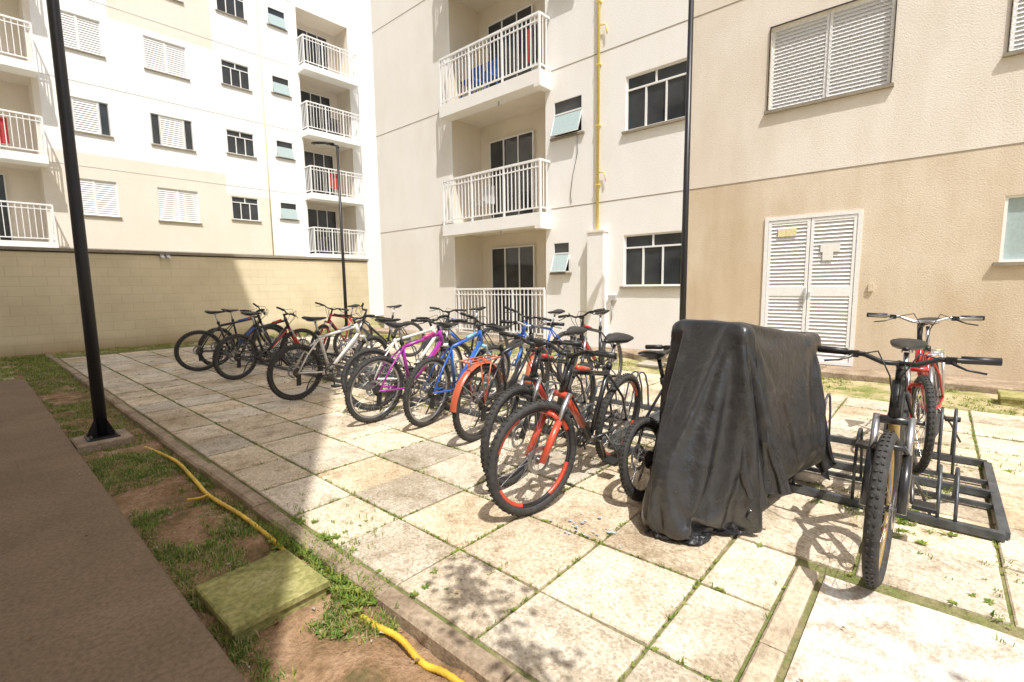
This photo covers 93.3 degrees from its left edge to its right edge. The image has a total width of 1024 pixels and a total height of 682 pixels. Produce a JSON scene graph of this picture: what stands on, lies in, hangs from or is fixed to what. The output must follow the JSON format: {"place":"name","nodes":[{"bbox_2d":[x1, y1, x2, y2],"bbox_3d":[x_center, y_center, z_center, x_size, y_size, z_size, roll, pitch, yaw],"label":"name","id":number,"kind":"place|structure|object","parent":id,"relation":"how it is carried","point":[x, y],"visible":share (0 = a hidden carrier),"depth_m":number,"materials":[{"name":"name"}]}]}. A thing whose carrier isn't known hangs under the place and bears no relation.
{"place":"outdoors","nodes":[
{"label":"outdoors","id":0,"kind":"place"},
{"bbox_2d":[0,361,16,379],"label":"lawn","id":1,"kind":"structure","parent":0,"point":[9,376],"depth_m":7.77,"materials":[{"name":"plant"}]},
{"bbox_2d":[0,379,245,681],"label":"walkway","id":2,"kind":"structure","parent":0,"point":[89,610],"depth_m":2.12,"materials":[{"name":"concrete"}]},
{"bbox_2d":[51,330,353,355],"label":"lawn","id":3,"kind":"structure","parent":0,"point":[108,350],"depth_m":10.88,"materials":[{"name":"plant"}]},
{"bbox_2d":[311,141,347,326],"bbox_3d":[-5.380,-3.037,14.521,0.940,5.675,0.400,-1,7,-2],"label":"street lamp","id":4,"kind":"object","parent":3,"relation":"on","point":[320,143],"visible":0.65,"depth_m":14.44,"materials":[{"name":"metal"}]},
{"bbox_2d":[4,358,477,681],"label":"soil bed","id":5,"kind":"object","parent":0,"point":[377,659],"visible":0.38,"depth_m":2.02,"materials":[{"name":"brown soil"}]},
{"bbox_2d":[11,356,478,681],"bbox_3d":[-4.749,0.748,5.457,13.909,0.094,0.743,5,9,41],"label":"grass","id":6,"kind":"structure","parent":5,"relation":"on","point":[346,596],"depth_m":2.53,"materials":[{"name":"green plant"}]},
{"bbox_2d":[194,549,329,643],"bbox_3d":[-1.083,1.115,2.107,0.422,0.130,0.402,5,9,41],"label":"inspection box","id":7,"kind":"object","parent":5,"relation":"on","point":[259,595],"visible":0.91,"depth_m":2.04,"materials":[{"name":"green concrete"}]},
{"bbox_2d":[144,446,464,681],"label":"corrugated hose","id":8,"kind":"object","parent":5,"relation":"on","point":[422,662],"visible":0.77,"depth_m":1.92,"materials":[{"name":"yellow plastic"}]},
{"bbox_2d":[26,368,991,681],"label":"leaf litter","id":9,"kind":"object","parent":5,"relation":"on","point":[250,534],"visible":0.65,"depth_m":2.56,"materials":[{"name":"brown plant"}]},
{"bbox_2d":[370,315,383,327],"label":"ground","id":10,"kind":"structure","parent":0,"point":[373,323],"depth_m":19.10,"materials":[{"name":"beige tile"}]},
{"bbox_2d":[46,0,134,453],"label":"street lamp","id":11,"kind":"object","parent":10,"relation":"on","point":[101,433],"visible":0.97,"depth_m":4.04,"materials":[{"name":"metal"}]},
{"bbox_2d":[0,246,369,359],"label":"boundary wall","id":12,"kind":"structure","parent":10,"relation":"on","point":[146,298],"depth_m":11.52,"materials":[{"name":"stone"}]},
{"bbox_2d":[0,0,383,315],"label":"walls","id":13,"kind":"structure","parent":10,"relation":"on","point":[342,24],"depth_m":17.41,"materials":[{"name":"white paint"}]},
{"bbox_2d":[38,0,300,255],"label":"wall trim","id":14,"kind":"structure","parent":13,"relation":"attached to","point":[260,56],"depth_m":18.57,"materials":[{"name":"beige paint"}]},
{"bbox_2d":[60,0,299,224],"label":"windows","id":15,"kind":"structure","parent":13,"relation":"attached to","point":[90,117],"depth_m":16.89,"materials":[{"name":"metal"}]},
{"bbox_2d":[0,14,366,258],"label":"balconies","id":16,"kind":"structure","parent":13,"relation":"attached to","point":[319,123],"depth_m":20.64,"materials":[{"name":"white metal"}]},
{"bbox_2d":[44,353,530,681],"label":"kerb","id":17,"kind":"structure","parent":10,"relation":"on","point":[439,639],"depth_m":2.14,"materials":[{"name":"concrete"}]},
{"bbox_2d":[370,0,1023,381],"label":"walls","id":18,"kind":"structure","parent":10,"relation":"on","point":[932,226],"depth_m":7.90,"materials":[{"name":"beige paint"}]},
{"bbox_2d":[438,3,550,338],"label":"balconies","id":19,"kind":"structure","parent":18,"relation":"attached to","point":[512,177],"depth_m":11.44,"materials":[{"name":"white metal"}]},
{"bbox_2d":[454,23,537,219],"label":"balcony items","id":20,"kind":"object","parent":19,"relation":"on","point":[496,77],"visible":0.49,"depth_m":11.10,"materials":[{"name":"multicoloured fabric"}]},
{"bbox_2d":[372,0,1023,346],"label":"wall trim","id":21,"kind":"structure","parent":18,"relation":"attached to","point":[597,268],"depth_m":9.39,"materials":[{"name":"beige paint"}]},
{"bbox_2d":[550,0,1023,288],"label":"windows","id":22,"kind":"structure","parent":18,"relation":"attached to","point":[842,52],"depth_m":7.11,"materials":[{"name":"metal"}]},
{"bbox_2d":[760,209,862,366],"bbox_3d":[4.436,-0.772,7.255,1.240,2.210,0.110,5,9,41],"label":"louvre door","id":23,"kind":"structure","parent":18,"relation":"attached to","point":[831,263],"depth_m":7.17,"materials":[{"name":"white metal"}]},
{"bbox_2d":[56,335,1023,681],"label":"paving","id":24,"kind":"structure","parent":0,"point":[545,635],"depth_m":2.61,"materials":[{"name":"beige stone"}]},
{"bbox_2d":[174,308,286,371],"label":"bicycle","id":25,"kind":"object","parent":24,"relation":"on","point":[200,351],"visible":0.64,"depth_m":7.75,"materials":[{"name":"metal"}]},
{"bbox_2d":[197,303,288,364],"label":"bicycle","id":26,"kind":"object","parent":24,"relation":"on","point":[228,333],"visible":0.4,"depth_m":8.35,"materials":[{"name":"metal"}]},
{"bbox_2d":[212,307,319,379],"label":"bicycle","id":27,"kind":"object","parent":24,"relation":"on","point":[237,357],"visible":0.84,"depth_m":7.12,"materials":[{"name":"metal"}]},
{"bbox_2d":[266,313,389,400],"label":"bicycle","id":28,"kind":"object","parent":24,"relation":"on","point":[297,371],"visible":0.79,"depth_m":5.77,"materials":[{"name":"white metal"}]},
{"bbox_2d":[310,302,372,356],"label":"bicycle","id":29,"kind":"object","parent":24,"relation":"on","point":[327,328],"visible":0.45,"depth_m":8.91,"materials":[{"name":"metal"}]},
{"bbox_2d":[333,303,425,361],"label":"bicycle","id":30,"kind":"object","parent":24,"relation":"on","point":[367,333],"visible":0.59,"depth_m":8.66,"materials":[{"name":"metal"}]},
{"bbox_2d":[344,317,467,422],"bbox_3d":[-0.986,0.241,4.983,0.606,1.003,1.684,14,14,36],"label":"bicycle","id":31,"kind":"object","parent":24,"relation":"on","point":[377,390],"visible":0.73,"depth_m":4.74,"materials":[{"name":"metal"}]},
{"bbox_2d":[340,314,473,410],"bbox_3d":[-1.104,0.203,5.445,1.704,0.973,0.644,-7,4,-41],"label":"bicycle","id":32,"kind":"object","parent":24,"relation":"on","point":[356,356],"visible":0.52,"depth_m":5.22,"materials":[{"name":"white metal"}]},
{"bbox_2d":[403,312,510,426],"bbox_3d":[-0.495,0.256,4.881,0.629,0.988,1.697,11,11,28],"label":"bicycle","id":33,"kind":"object","parent":24,"relation":"on","point":[430,392],"visible":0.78,"depth_m":4.63,"materials":[{"name":"metal"}]},
{"bbox_2d":[422,306,508,376],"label":"bicycle","id":34,"kind":"object","parent":24,"relation":"on","point":[453,335],"visible":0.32,"depth_m":7.19,"materials":[{"name":"blue metal"}]},
{"bbox_2d":[450,319,564,441],"bbox_3d":[-0.002,0.300,4.432,0.633,0.985,1.719,10,11,31],"label":"bicycle","id":35,"kind":"object","parent":24,"relation":"on","point":[478,366],"visible":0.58,"depth_m":4.08,"materials":[{"name":"metal"}]},
{"bbox_2d":[480,326,595,486],"bbox_3d":[0.290,0.404,3.550,0.643,0.973,1.704,9,11,30],"label":"bicycle","id":36,"kind":"object","parent":24,"relation":"on","point":[521,389],"visible":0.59,"depth_m":3.21,"materials":[{"name":"metal"}]},
{"bbox_2d":[499,306,578,387],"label":"bicycle","id":37,"kind":"object","parent":24,"relation":"on","point":[557,337],"visible":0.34,"depth_m":6.12,"materials":[{"name":"blue metal"}]},
{"bbox_2d":[61,336,1023,681],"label":"weeds","id":38,"kind":"object","parent":24,"relation":"on","point":[653,648],"visible":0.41,"depth_m":2.71,"materials":[{"name":"green plant"}]},
{"bbox_2d":[485,332,640,516],"bbox_3d":[0.467,0.449,3.093,0.629,0.988,1.697,14,14,37],"label":"bicycle","id":39,"kind":"object","parent":24,"relation":"on","point":[562,415],"visible":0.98,"depth_m":2.81,"materials":[{"name":"metal"}]},
{"bbox_2d":[550,513,621,550],"bbox_3d":[0.410,1.001,2.530,0.282,0.001,0.413,-3,7,-21],"label":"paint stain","id":40,"kind":"object","parent":24,"relation":"on","point":[576,526],"visible":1,"depth_m":2.56,"materials":[{"name":"paint"}]},
{"bbox_2d":[557,308,622,399],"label":"bicycle","id":41,"kind":"object","parent":24,"relation":"on","point":[583,338],"visible":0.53,"depth_m":5.72,"materials":[{"name":"black metal"}]},
{"bbox_2d":[224,332,1010,541],"bbox_3d":[-1.234,0.359,6.439,10.960,0.419,1.320,5,9,41],"label":"bicycle rack","id":42,"kind":"object","parent":24,"relation":"on","point":[1002,533],"visible":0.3,"depth_m":3.21,"materials":[{"name":"metal"}]},
{"bbox_2d":[619,345,668,501],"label":"bicycle","id":43,"kind":"object","parent":24,"relation":"on","point":[641,423],"visible":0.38,"depth_m":2.87,"materials":[{"name":"black rubber"}]},
{"bbox_2d":[637,319,837,545],"bbox_3d":[1.366,0.415,2.773,1.572,1.102,0.784,-4,7,-27],"label":"covered motorcycle","id":44,"kind":"object","parent":24,"relation":"on","point":[742,427],"visible":1,"depth_m":2.43,"materials":[{"name":"black fabric"}]},
{"bbox_2d":[739,566,818,681],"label":"edging strip","id":45,"kind":"object","parent":24,"relation":"on","point":[768,656],"visible":0.9,"depth_m":1.80,"materials":[{"name":"concrete"}]},
{"bbox_2d":[817,338,1002,588],"bbox_3d":[1.929,0.501,2.435,0.644,0.992,1.704,6,10,41],"label":"bicycle","id":46,"kind":"object","parent":24,"relation":"on","point":[889,482],"visible":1,"depth_m":2.10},
{"bbox_2d":[867,313,984,472],"bbox_3d":[3.128,0.297,3.624,1.694,1.092,0.624,-7,4,-44],"label":"bicycle","id":47,"kind":"object","parent":24,"relation":"on","point":[928,383],"visible":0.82,"depth_m":3.37,"materials":[{"name":"metal"}]},
{"bbox_2d":[332,333,1023,416],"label":"lawn","id":48,"kind":"structure","parent":0,"point":[881,391],"depth_m":5.70,"materials":[{"name":"plant"}]},
{"bbox_2d":[0,328,1023,415],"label":"lawn grass","id":49,"kind":"structure","parent":48,"relation":"on","point":[4,372],"depth_m":8.42,"materials":[{"name":"green plant"}]},
{"bbox_2d":[636,360,666,369],"bbox_3d":[2.232,0.417,7.713,0.374,0.140,0.374,5,9,41],"label":"inspection box","id":50,"kind":"object","parent":48,"relation":"on","point":[650,364],"visible":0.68,"depth_m":7.63,"materials":[{"name":"grey concrete"}]},
{"bbox_2d":[663,0,693,371],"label":"street lamp","id":51,"kind":"object","parent":48,"relation":"on","point":[684,247],"visible":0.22,"depth_m":6.88,"materials":[{"name":"metal"}]},
{"bbox_2d":[997,389,1023,408],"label":"inspection box","id":52,"kind":"object","parent":48,"relation":"on","point":[1011,398],"visible":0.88,"depth_m":5.01,"materials":[{"name":"yellow concrete"}]},
{"bbox_2d":[362,327,1023,393],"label":"wall apron","id":53,"kind":"object","parent":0,"point":[973,384],"depth_m":6.41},
{"bbox_2d":[784,576,1023,681],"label":"concrete path","id":54,"kind":"structure","parent":0,"point":[882,638],"depth_m":1.73,"materials":[{"name":"beige concrete"}]}
]}

